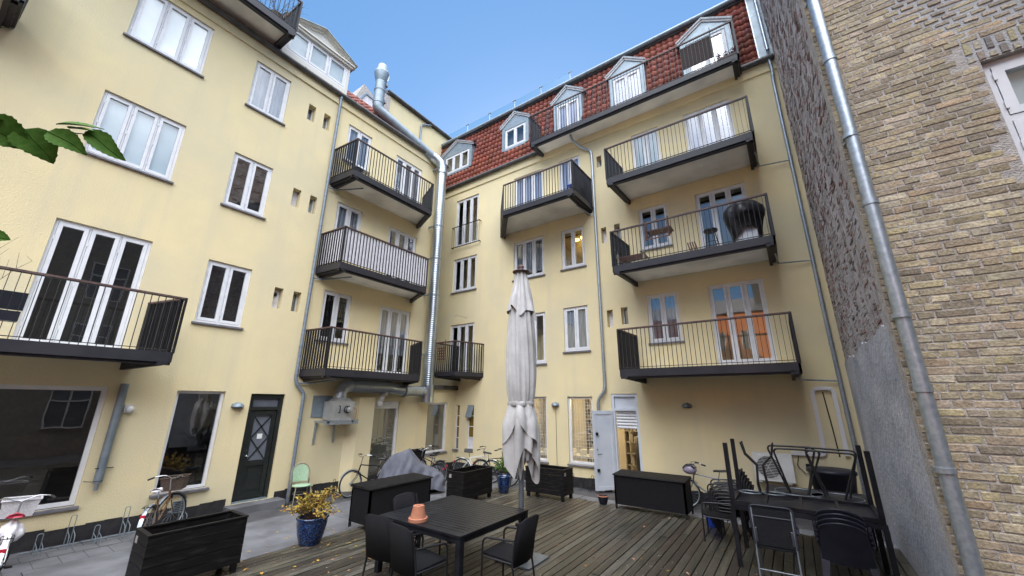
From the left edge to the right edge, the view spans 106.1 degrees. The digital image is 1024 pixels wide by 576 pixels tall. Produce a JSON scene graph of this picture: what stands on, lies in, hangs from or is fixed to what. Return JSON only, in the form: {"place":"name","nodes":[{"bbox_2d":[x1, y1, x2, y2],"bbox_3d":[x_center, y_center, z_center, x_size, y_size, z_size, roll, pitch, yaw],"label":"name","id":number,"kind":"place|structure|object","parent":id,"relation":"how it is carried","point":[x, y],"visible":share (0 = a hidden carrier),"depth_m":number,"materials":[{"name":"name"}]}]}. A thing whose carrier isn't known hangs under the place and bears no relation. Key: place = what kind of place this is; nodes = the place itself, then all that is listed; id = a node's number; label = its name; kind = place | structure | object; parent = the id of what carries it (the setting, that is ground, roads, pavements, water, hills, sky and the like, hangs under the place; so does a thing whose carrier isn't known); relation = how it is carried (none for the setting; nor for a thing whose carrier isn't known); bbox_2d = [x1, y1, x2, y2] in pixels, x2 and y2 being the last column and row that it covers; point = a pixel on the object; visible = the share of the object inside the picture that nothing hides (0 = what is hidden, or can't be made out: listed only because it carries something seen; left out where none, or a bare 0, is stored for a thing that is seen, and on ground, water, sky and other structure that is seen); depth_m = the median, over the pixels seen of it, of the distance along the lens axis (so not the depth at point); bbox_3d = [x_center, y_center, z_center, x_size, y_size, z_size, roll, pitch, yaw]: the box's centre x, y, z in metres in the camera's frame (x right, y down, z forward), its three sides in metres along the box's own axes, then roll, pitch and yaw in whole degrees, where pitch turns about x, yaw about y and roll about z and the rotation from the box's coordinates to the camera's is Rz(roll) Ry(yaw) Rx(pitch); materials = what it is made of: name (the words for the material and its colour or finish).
{"place":"outdoors","nodes":[
{"label":"outdoors","id":0,"kind":"place"},
{"bbox_2d":[0,114,125,163],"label":"overhanging branch","id":1,"kind":"object","parent":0,"point":[42,144],"visible":1,"depth_m":0.70,"materials":[{"name":"green plant"}]},
{"bbox_2d":[0,530,135,575],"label":"paving slabs","id":2,"kind":"structure","parent":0,"point":[88,548],"depth_m":6.54,"materials":[{"name":"concrete"}]},
{"bbox_2d":[137,473,191,527],"bbox_3d":[-6.760,4.200,7.315,0.603,1.081,1.748,4,-16,-23],"label":"bicycle","id":3,"kind":"object","parent":2,"relation":"on","point":[169,483],"visible":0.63,"depth_m":7.73,"materials":[{"name":"white metal"}]},
{"bbox_2d":[0,471,896,575],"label":"concrete path","id":4,"kind":"structure","parent":0,"point":[256,541],"depth_m":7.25,"materials":[{"name":"grey concrete"}]},
{"bbox_2d":[0,494,56,570],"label":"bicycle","id":5,"kind":"object","parent":4,"relation":"on","point":[12,531],"visible":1,"depth_m":5.76,"materials":[{"name":"white metal"}]},
{"bbox_2d":[286,463,311,508],"bbox_3d":[-5.359,4.994,9.802,0.468,0.957,0.559,14,-21,-39],"label":"bistro chair","id":6,"kind":"object","parent":4,"relation":"on","point":[300,471],"visible":0.94,"depth_m":9.98,"materials":[{"name":"green metal"}]},
{"bbox_2d":[338,453,386,497],"bbox_3d":[-3.996,5.286,10.956,1.724,1.081,0.609,9,-18,-27],"label":"bicycle","id":7,"kind":"object","parent":4,"relation":"on","point":[358,472],"visible":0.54,"depth_m":10.75,"materials":[{"name":"black metal"}]},
{"bbox_2d":[378,448,445,491],"bbox_3d":[-2.844,5.253,11.056,1.901,1.241,0.937,8,-18,-24],"label":"covered motorcycle","id":8,"kind":"object","parent":4,"relation":"on","point":[407,461],"visible":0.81,"depth_m":10.86,"materials":[{"name":"fabric"}]},
{"bbox_2d":[411,448,445,477],"bbox_3d":[-2.700,5.616,12.047,1.768,1.081,0.628,-14,-22,40],"label":"bicycle","id":9,"kind":"object","parent":4,"relation":"on","point":[419,452],"visible":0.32,"depth_m":12.32,"materials":[{"name":"black metal"}]},
{"bbox_2d":[452,446,501,482],"bbox_3d":[-1.213,5.834,12.742,1.774,1.082,0.634,-6,-15,20],"label":"bicycle","id":10,"kind":"object","parent":4,"relation":"on","point":[464,459],"visible":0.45,"depth_m":12.89,"materials":[{"name":"white metal"}]},
{"bbox_2d":[690,461,735,507],"bbox_3d":[4.931,4.950,9.606,1.769,1.081,0.628,-9,-21,29],"label":"bicycle","id":11,"kind":"object","parent":4,"relation":"on","point":[699,491],"visible":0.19,"depth_m":9.66,"materials":[{"name":"black metal"}]},
{"bbox_2d":[806,466,857,493],"bbox_3d":[6.758,4.402,8.014,0.860,1.230,0.860,-11,-20,33],"label":"black tub","id":12,"kind":"object","parent":4,"relation":"on","point":[835,479],"visible":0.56,"depth_m":7.86,"materials":[{"name":"plastic"}]},
{"bbox_2d":[256,0,724,137],"label":"sky","id":13,"kind":"structure","parent":0,"point":[457,63],"materials":[{"name":"blue"}]},
{"label":"ground","id":14,"kind":"structure","parent":0,"visible":0},
{"bbox_2d":[0,0,457,553],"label":"yellow house","id":15,"kind":"structure","parent":14,"relation":"on","point":[224,236],"depth_m":9.46,"materials":[{"name":"paint"}]},
{"bbox_2d":[0,289,28,322],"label":"balcony planter box","id":16,"kind":"object","parent":15,"relation":"attached to","point":[8,315],"visible":1,"depth_m":6.32,"materials":[{"name":"plastic"}]},
{"bbox_2d":[0,384,107,519],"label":"shop window","id":17,"kind":"structure","parent":15,"relation":"in","point":[47,433],"depth_m":8.51,"materials":[{"name":"black glass"}]},
{"bbox_2d":[11,218,151,347],"bbox_3d":[-8.902,0.149,7.996,0.986,2.900,2.140,-11,-20,33],"label":"french window","id":18,"kind":"structure","parent":15,"relation":"in","point":[72,250],"depth_m":8.11,"materials":[{"name":"white paint"}]},
{"bbox_2d":[83,384,129,490],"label":"pipe","id":19,"kind":"structure","parent":15,"relation":"attached to","point":[101,468],"depth_m":7.54,"materials":[{"name":"metal"}]},
{"bbox_2d":[84,90,185,183],"bbox_3d":[-8.472,-3.388,8.746,0.185,1.605,1.530,-11,-20,33],"label":"window","id":20,"kind":"structure","parent":15,"relation":"in","point":[149,142],"depth_m":8.80,"materials":[{"name":"white glass"}]},
{"bbox_2d":[123,0,213,77],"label":"window","id":21,"kind":"structure","parent":15,"relation":"in","point":[160,26],"depth_m":9.64,"materials":[{"name":"white glass"}]},
{"bbox_2d":[149,391,224,497],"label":"shop window","id":22,"kind":"structure","parent":15,"relation":"in","point":[191,433],"depth_m":10.56,"materials":[{"name":"black glass"}]},
{"bbox_2d":[191,260,251,329],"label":"window","id":23,"kind":"structure","parent":15,"relation":"in","point":[224,290],"depth_m":10.06,"materials":[{"name":"white paint"}]},
{"bbox_2d":[220,153,272,219],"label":"window","id":24,"kind":"structure","parent":15,"relation":"in","point":[248,184],"depth_m":10.95,"materials":[{"name":"white paint"}]},
{"bbox_2d":[231,394,283,504],"bbox_3d":[-6.454,4.002,9.786,0.210,2.530,0.830,-11,-20,33],"label":"black door","id":25,"kind":"structure","parent":15,"relation":"in","point":[253,475],"depth_m":9.77,"materials":[{"name":"paint"}]},
{"bbox_2d":[244,61,290,125],"bbox_3d":[-7.158,-5.736,11.382,0.205,1.615,1.070,-11,-20,33],"label":"window","id":26,"kind":"structure","parent":15,"relation":"in","point":[269,91],"depth_m":11.41,"materials":[{"name":"white glass"}]},
{"bbox_2d":[286,30,347,88],"bbox_3d":[-6.540,-7.731,13.025,0.091,0.950,2.040,-11,-20,33],"label":"dormer window","id":27,"kind":"structure","parent":15,"relation":"in","point":[301,46],"depth_m":13.05,"materials":[{"name":"white glass"}]},
{"bbox_2d":[310,395,358,443],"bbox_3d":[-5.016,3.756,11.020,0.840,1.301,1.100,-11,-20,33],"label":"fan unit","id":28,"kind":"object","parent":15,"relation":"attached to","point":[329,410],"visible":0.99,"depth_m":11.00,"materials":[{"name":"metal"}]},
{"bbox_2d":[318,290,350,344],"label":"window","id":29,"kind":"structure","parent":15,"relation":"in","point":[335,306],"depth_m":12.40,"materials":[{"name":"white paint"}]},
{"bbox_2d":[334,202,361,232],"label":"window","id":30,"kind":"structure","parent":15,"relation":"in","point":[345,215],"depth_m":12.92,"materials":[{"name":"white paint"}]},
{"bbox_2d":[343,125,371,173],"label":"window","id":31,"kind":"structure","parent":15,"relation":"in","point":[353,133],"depth_m":13.80,"materials":[{"name":"white paint"}]},
{"bbox_2d":[353,84,372,107],"bbox_3d":[-6.993,-7.767,17.764,1.780,3.750,1.600,-11,-20,33],"label":"dormer","id":32,"kind":"object","parent":15,"relation":"on","point":[364,93],"visible":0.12,"depth_m":17.75,"materials":[{"name":"metal"}]},
{"bbox_2d":[368,402,398,475],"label":"shop window","id":33,"kind":"structure","parent":15,"relation":"in","point":[383,438],"depth_m":12.80,"materials":[{"name":"glass"}]},
{"bbox_2d":[332,63,447,405],"bbox_3d":[-4.410,-2.474,14.729,1.496,13.365,3.843,-11,-20,33],"label":"exhaust duct","id":34,"kind":"object","parent":15,"relation":"attached to","point":[424,391],"visible":0.99,"depth_m":14.98,"materials":[{"name":"metal"}]},
{"bbox_2d":[374,306,409,373],"bbox_3d":[-4.605,2.038,13.834,0.986,2.730,2.020,-11,-20,33],"label":"french window","id":35,"kind":"structure","parent":15,"relation":"in","point":[392,322],"depth_m":13.76,"materials":[{"name":"white paint"}]},
{"bbox_2d":[385,227,415,282],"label":"french window","id":36,"kind":"structure","parent":15,"relation":"in","point":[398,238],"depth_m":15.07,"materials":[{"name":"white paint"}]},
{"bbox_2d":[393,156,421,202],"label":"french window","id":37,"kind":"structure","parent":15,"relation":"in","point":[400,160],"depth_m":15.47,"materials":[{"name":"white paint"}]},
{"bbox_2d":[383,89,451,155],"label":"house","id":38,"kind":"structure","parent":15,"relation":"on","point":[426,132],"depth_m":19.57,"materials":[{"name":"paint"}]},
{"bbox_2d":[425,403,446,454],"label":"shop window","id":39,"kind":"structure","parent":15,"relation":"in","point":[436,412],"depth_m":14.69,"materials":[{"name":"glass"}]},
{"bbox_2d":[200,489,907,575],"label":"deck frame","id":40,"kind":"object","parent":14,"relation":"on","point":[598,549],"depth_m":6.54,"materials":[{"name":"black wood"}]},
{"bbox_2d":[195,488,917,575],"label":"wooden deck","id":41,"kind":"structure","parent":40,"relation":"on","point":[589,510],"depth_m":6.51,"materials":[{"name":"brown wood"}]},
{"bbox_2d":[125,510,248,575],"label":"wooden planter","id":42,"kind":"object","parent":41,"relation":"on","point":[194,546],"visible":1,"depth_m":5.34,"materials":[{"name":"black wood"}]},
{"bbox_2d":[296,512,328,546],"bbox_3d":[-3.589,4.325,6.887,0.541,0.450,0.541,-11,-20,33],"label":"blue pot","id":43,"kind":"object","parent":41,"relation":"on","point":[310,532],"visible":0.82,"depth_m":6.71,"materials":[{"name":"ceramic"}]},
{"bbox_2d":[279,485,343,519],"bbox_3d":[-3.541,3.902,7.084,1.134,0.580,1.112,-1,-16,4],"label":"yellow shrub","id":44,"kind":"object","parent":43,"relation":"in","point":[306,505],"visible":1,"depth_m":6.92,"materials":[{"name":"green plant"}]},
{"bbox_2d":[348,472,432,526],"bbox_3d":[-2.578,4.561,8.320,0.680,0.780,1.680,-11,-20,33],"label":"cushion box","id":45,"kind":"object","parent":41,"relation":"on","point":[375,496],"visible":0.71,"depth_m":7.89,"materials":[{"name":"black wood"}]},
{"bbox_2d":[362,514,420,575],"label":"armchair","id":46,"kind":"object","parent":41,"relation":"on","point":[377,540],"visible":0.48,"depth_m":5.25,"materials":[{"name":"black wicker"}]},
{"bbox_2d":[393,492,440,554],"bbox_3d":[-1.579,3.897,6.287,0.659,0.922,0.578,-9,-19,28],"label":"armchair","id":47,"kind":"object","parent":41,"relation":"on","point":[404,500],"visible":0.23,"depth_m":6.50,"materials":[{"name":"black wicker"}]},
{"bbox_2d":[387,522,447,575],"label":"armchair","id":48,"kind":"object","parent":41,"relation":"on","point":[407,558],"visible":1,"depth_m":4.86,"materials":[{"name":"black wicker"}]},
{"bbox_2d":[374,495,527,575],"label":"dining table","id":49,"kind":"object","parent":41,"relation":"on","point":[458,521],"visible":0.88,"depth_m":5.75,"materials":[{"name":"black wood"}]},
{"bbox_2d":[408,504,427,523],"bbox_3d":[-1.372,3.300,5.649,0.276,0.205,0.276,-11,-20,33],"label":"terracotta pot","id":50,"kind":"object","parent":49,"relation":"on","point":[418,514],"visible":1,"depth_m":5.57,"materials":[{"name":"orange ceramic"}]},
{"bbox_2d":[446,465,491,497],"bbox_3d":[-1.089,5.092,10.016,0.580,0.738,1.170,-11,-20,33],"label":"wooden planter","id":51,"kind":"object","parent":41,"relation":"on","point":[472,481],"visible":0.96,"depth_m":9.74,"materials":[{"name":"black wood"}]},
{"bbox_2d":[497,475,510,492],"bbox_3d":[-0.227,5.489,10.784,0.395,0.420,0.395,-11,-20,33],"label":"blue pot","id":52,"kind":"object","parent":41,"relation":"on","point":[503,483],"visible":1,"depth_m":10.66,"materials":[{"name":"ceramic"}]},
{"bbox_2d":[481,514,538,575],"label":"armchair","id":53,"kind":"object","parent":41,"relation":"on","point":[519,552],"visible":1,"depth_m":5.20,"materials":[{"name":"black wicker"}]},
{"bbox_2d":[495,265,548,570],"bbox_3d":[0.157,1.954,6.904,0.698,5.005,0.663,-11,-20,33],"label":"parasol","id":54,"kind":"object","parent":41,"relation":"on","point":[520,436],"visible":0.98,"depth_m":6.72,"materials":[{"name":"fabric"}]},
{"bbox_2d":[525,464,573,501],"bbox_3d":[1.000,5.209,10.365,1.170,0.738,0.580,-11,-20,33],"label":"wooden planter","id":55,"kind":"object","parent":41,"relation":"on","point":[556,480],"visible":0.76,"depth_m":10.11,"materials":[{"name":"black wood"}]},
{"bbox_2d":[612,469,693,519],"bbox_3d":[3.320,4.833,9.113,1.680,0.780,0.680,-11,-20,33],"label":"cushion box","id":56,"kind":"object","parent":41,"relation":"on","point":[672,493],"visible":1,"depth_m":8.87,"materials":[{"name":"black wicker"}]},
{"bbox_2d":[701,487,740,540],"bbox_3d":[3.947,4.213,7.239,0.659,0.922,0.578,-10,-19,31],"label":"armchair","id":57,"kind":"object","parent":41,"relation":"on","point":[707,512],"visible":0.52,"depth_m":7.14,"materials":[{"name":"black metal"}]},
{"bbox_2d":[717,485,753,538],"bbox_3d":[4.336,4.259,7.386,0.659,0.922,0.578,-10,-19,31],"label":"armchair","id":58,"kind":"object","parent":41,"relation":"on","point":[738,515],"visible":0.35,"depth_m":7.25,"materials":[{"name":"black metal"}]},
{"bbox_2d":[715,481,752,539],"bbox_3d":[4.312,4.211,7.418,0.659,0.922,0.578,-10,-19,31],"label":"armchair","id":59,"kind":"object","parent":58,"relation":"on","point":[749,486],"visible":0.34,"depth_m":7.27,"materials":[{"name":"black metal"}]},
{"bbox_2d":[713,478,751,536],"bbox_3d":[4.288,4.163,7.450,0.659,0.922,0.578,-10,-19,31],"label":"armchair","id":60,"kind":"object","parent":59,"relation":"on","point":[745,485],"visible":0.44,"depth_m":7.30,"materials":[{"name":"black metal"}]},
{"bbox_2d":[711,475,748,532],"bbox_3d":[4.264,4.115,7.482,0.659,0.922,0.578,-10,-19,31],"label":"armchair","id":61,"kind":"object","parent":60,"relation":"on","point":[742,482],"visible":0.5,"depth_m":7.35,"materials":[{"name":"black metal"}]},
{"bbox_2d":[709,471,744,523],"bbox_3d":[4.239,4.067,7.514,0.659,0.922,0.578,-10,-19,31],"label":"armchair","id":62,"kind":"object","parent":61,"relation":"on","point":[742,476],"visible":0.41,"depth_m":7.40,"materials":[{"name":"black metal"}]},
{"bbox_2d":[707,468,742,520],"bbox_3d":[4.215,4.019,7.547,0.659,0.922,0.578,-10,-19,31],"label":"armchair","id":63,"kind":"object","parent":62,"relation":"on","point":[740,474],"visible":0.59,"depth_m":7.46,"materials":[{"name":"black metal"}]},
{"bbox_2d":[748,504,802,575],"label":"folding chair","id":64,"kind":"object","parent":41,"relation":"on","point":[775,530],"visible":1,"depth_m":5.48,"materials":[{"name":"plastic"}]},
{"bbox_2d":[730,504,899,575],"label":"outdoor table","id":65,"kind":"object","parent":41,"relation":"on","point":[878,528],"visible":0.48,"depth_m":5.83,"materials":[{"name":"black metal"}]},
{"bbox_2d":[722,438,886,524],"bbox_3d":[4.602,3.026,6.257,1.864,0.920,1.044,-11,-20,33],"label":"upturned table","id":66,"kind":"object","parent":65,"relation":"on","point":[869,512],"visible":0.88,"depth_m":6.14,"materials":[{"name":"black metal"}]},
{"bbox_2d":[739,441,785,496],"bbox_3d":[4.305,3.141,6.745,0.684,0.828,0.380,-11,-20,33],"label":"folding stand","id":67,"kind":"object","parent":66,"relation":"on","point":[766,492],"visible":1,"depth_m":6.66,"materials":[{"name":"black metal"}]},
{"bbox_2d":[765,484,889,567],"bbox_3d":[5.451,4.131,6.822,1.504,0.860,1.104,-11,-20,33],"label":"outdoor table","id":68,"kind":"object","parent":41,"relation":"on","point":[773,487],"visible":0.2,"depth_m":7.04,"materials":[{"name":"black metal"}]},
{"bbox_2d":[767,445,823,496],"bbox_3d":[5.197,3.325,7.059,0.783,0.797,0.741,-9,-19,28],"label":"round table","id":69,"kind":"object","parent":68,"relation":"on","point":[787,489],"visible":0.81,"depth_m":7.03,"materials":[{"name":"black metal"}]},
{"bbox_2d":[804,447,865,502],"bbox_3d":[5.570,3.217,6.684,0.741,0.797,0.783,14,-21,-39],"label":"round table","id":70,"kind":"object","parent":68,"relation":"on","point":[839,496],"visible":0.83,"depth_m":6.63,"materials":[{"name":"black metal"}]},
{"bbox_2d":[814,523,879,575],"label":"plastic chair","id":71,"kind":"object","parent":41,"relation":"on","point":[843,544],"visible":0.88,"depth_m":5.05,"materials":[{"name":"black plastic"}]},
{"bbox_2d":[813,518,879,574],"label":"plastic chair","id":72,"kind":"object","parent":71,"relation":"on","point":[837,520],"visible":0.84,"depth_m":5.11,"materials":[{"name":"black plastic"}]},
{"bbox_2d":[812,513,879,575],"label":"plastic chair","id":73,"kind":"object","parent":72,"relation":"on","point":[834,515],"visible":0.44,"depth_m":5.15,"materials":[{"name":"black plastic"}]},
{"bbox_2d":[811,508,880,575],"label":"plastic chair","id":74,"kind":"object","parent":73,"relation":"on","point":[839,511],"visible":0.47,"depth_m":5.19,"materials":[{"name":"black plastic"}]},
{"bbox_2d":[434,0,875,529],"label":"yellow house","id":75,"kind":"structure","parent":14,"relation":"on","point":[727,338],"depth_m":12.29,"materials":[{"name":"paint"}]},
{"bbox_2d":[446,149,468,177],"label":"dormer window","id":76,"kind":"structure","parent":75,"relation":"in","point":[460,154],"depth_m":19.33,"materials":[{"name":"white paint"}]},
{"bbox_2d":[449,323,474,371],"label":"french window","id":77,"kind":"structure","parent":75,"relation":"in","point":[455,329],"depth_m":16.30,"materials":[{"name":"white paint"}]},
{"bbox_2d":[450,255,476,293],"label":"window","id":78,"kind":"structure","parent":75,"relation":"in","point":[459,264],"depth_m":17.18,"materials":[{"name":"white paint"}]},
{"bbox_2d":[455,194,478,246],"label":"french window","id":79,"kind":"structure","parent":75,"relation":"in","point":[462,206],"depth_m":17.99,"materials":[{"name":"white paint"}]},
{"bbox_2d":[464,405,473,450],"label":"narrow window","id":80,"kind":"structure","parent":75,"relation":"in","point":[470,409],"depth_m":14.90,"materials":[{"name":"white paint"}]},
{"bbox_2d":[515,169,542,205],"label":"french window","id":81,"kind":"structure","parent":75,"relation":"in","point":[540,174],"depth_m":16.11,"materials":[{"name":"white paint"}]},
{"bbox_2d":[512,236,545,281],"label":"window","id":82,"kind":"structure","parent":75,"relation":"in","point":[529,254],"depth_m":15.23,"materials":[{"name":"white paint"}]},
{"bbox_2d":[526,397,548,463],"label":"barred window","id":83,"kind":"structure","parent":75,"relation":"in","point":[542,460],"depth_m":13.20,"materials":[{"name":"white paint"}]},
{"bbox_2d":[534,312,546,364],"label":"window","id":84,"kind":"structure","parent":75,"relation":"in","point":[542,362],"depth_m":14.04,"materials":[{"name":"white paint"}]},
{"bbox_2d":[557,97,578,130],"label":"dormer window","id":85,"kind":"structure","parent":75,"relation":"in","point":[576,99],"depth_m":15.97,"materials":[{"name":"white glass"}]},
{"bbox_2d":[559,155,580,191],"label":"french window","id":86,"kind":"structure","parent":75,"relation":"in","point":[563,185],"depth_m":15.15,"materials":[{"name":"white paint"}]},
{"bbox_2d":[560,226,586,270],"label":"window","id":87,"kind":"structure","parent":75,"relation":"in","point":[574,232],"depth_m":14.19,"materials":[{"name":"white paint"}]},
{"bbox_2d":[563,305,590,352],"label":"window","id":88,"kind":"structure","parent":75,"relation":"in","point":[576,325],"depth_m":13.34,"materials":[{"name":"white paint"}]},
{"bbox_2d":[567,397,593,467],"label":"barred window","id":89,"kind":"structure","parent":75,"relation":"in","point":[573,463],"depth_m":12.46,"materials":[{"name":"white paint"}]},
{"bbox_2d":[592,394,642,490],"bbox_3d":[3.165,4.587,11.572,1.451,2.720,0.517,-2,-17,9],"label":"back door","id":90,"kind":"structure","parent":75,"relation":"in","point":[624,414],"depth_m":11.58,"materials":[{"name":"white paint"}]},
{"bbox_2d":[613,69,641,104],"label":"dormer window","id":91,"kind":"structure","parent":75,"relation":"in","point":[633,79],"depth_m":14.59,"materials":[{"name":"white paint"}]},
{"bbox_2d":[631,127,660,169],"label":"french window","id":92,"kind":"structure","parent":75,"relation":"in","point":[654,134],"depth_m":13.45,"materials":[{"name":"white paint"}]},
{"bbox_2d":[638,203,672,251],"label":"window","id":93,"kind":"structure","parent":75,"relation":"in","point":[652,211],"depth_m":12.65,"materials":[{"name":"white paint"}]},
{"bbox_2d":[644,216,673,240],"bbox_3d":[4.245,-1.650,11.113,0.695,0.600,0.465,-11,-20,33],"label":"balcony hanging table","id":94,"kind":"object","parent":75,"relation":"hanging from","point":[668,228],"visible":0.94,"depth_m":11.05,"materials":[{"name":"brown wood"}]},
{"bbox_2d":[647,292,683,344],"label":"window","id":95,"kind":"structure","parent":75,"relation":"in","point":[662,308],"depth_m":11.75,"materials":[{"name":"white paint"}]},
{"bbox_2d":[680,32,714,69],"bbox_3d":[5.900,-7.535,12.332,0.920,1.400,0.060,-11,-20,33],"label":"balcony screen","id":96,"kind":"object","parent":75,"relation":"attached to","point":[702,54],"visible":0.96,"depth_m":12.30,"materials":[{"name":"grey"}]},
{"bbox_2d":[685,28,728,72],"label":"dormer window","id":97,"kind":"structure","parent":75,"relation":"in","point":[721,42],"depth_m":12.93,"materials":[{"name":"white paint"}]},
{"bbox_2d":[683,99,734,151],"bbox_3d":[6.296,-4.720,12.218,1.350,2.340,0.111,-11,-20,33],"label":"french window","id":98,"kind":"structure","parent":75,"relation":"in","point":[729,117],"depth_m":12.34,"materials":[{"name":"white glass"}]},
{"bbox_2d":[695,183,746,248],"bbox_3d":[6.527,-1.663,11.691,2.050,2.780,0.986,-11,-20,33],"label":"french window","id":99,"kind":"structure","parent":75,"relation":"in","point":[726,192],"depth_m":11.65,"materials":[{"name":"white paint"}]},
{"bbox_2d":[708,279,777,364],"bbox_3d":[6.509,1.124,10.870,2.050,2.670,0.986,-11,-20,33],"label":"french window","id":100,"kind":"structure","parent":75,"relation":"in","point":[743,284],"depth_m":10.52,"materials":[{"name":"white paint"}]},
{"bbox_2d":[723,200,765,241],"bbox_3d":[6.088,-1.700,10.124,0.928,1.300,0.940,-5,-17,16],"label":"covered barbecue","id":101,"kind":"object","parent":75,"relation":"on","point":[742,221],"visible":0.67,"depth_m":9.88,"materials":[{"name":"black fabric"}]},
{"bbox_2d":[752,451,795,484],"bbox_3d":[6.247,4.284,9.201,0.790,0.640,0.380,-11,-20,33],"label":"air conditioner","id":102,"kind":"object","parent":75,"relation":"attached to","point":[785,462],"visible":0.66,"depth_m":9.05,"materials":[{"name":"white metal"}]},
{"bbox_2d":[791,386,849,473],"bbox_3d":[7.109,3.332,9.054,1.082,1.970,0.070,-11,-20,33],"label":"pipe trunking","id":103,"kind":"object","parent":75,"relation":"attached to","point":[838,416],"visible":0.82,"depth_m":8.96,"materials":[{"name":"grey metal"}]},
{"bbox_2d":[759,0,953,575],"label":"party wall","id":104,"kind":"structure","parent":14,"relation":"on","point":[888,433],"depth_m":6.62,"materials":[{"name":"brick"}]},
{"bbox_2d":[798,0,1023,575],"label":"brick house","id":105,"kind":"structure","parent":14,"relation":"on","point":[924,99],"depth_m":3.48,"materials":[{"name":"brown brick"}]},
{"bbox_2d":[981,52,1023,164],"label":"window","id":106,"kind":"structure","parent":105,"relation":"in","point":[1005,76],"depth_m":3.51,"materials":[{"name":"white paint"}]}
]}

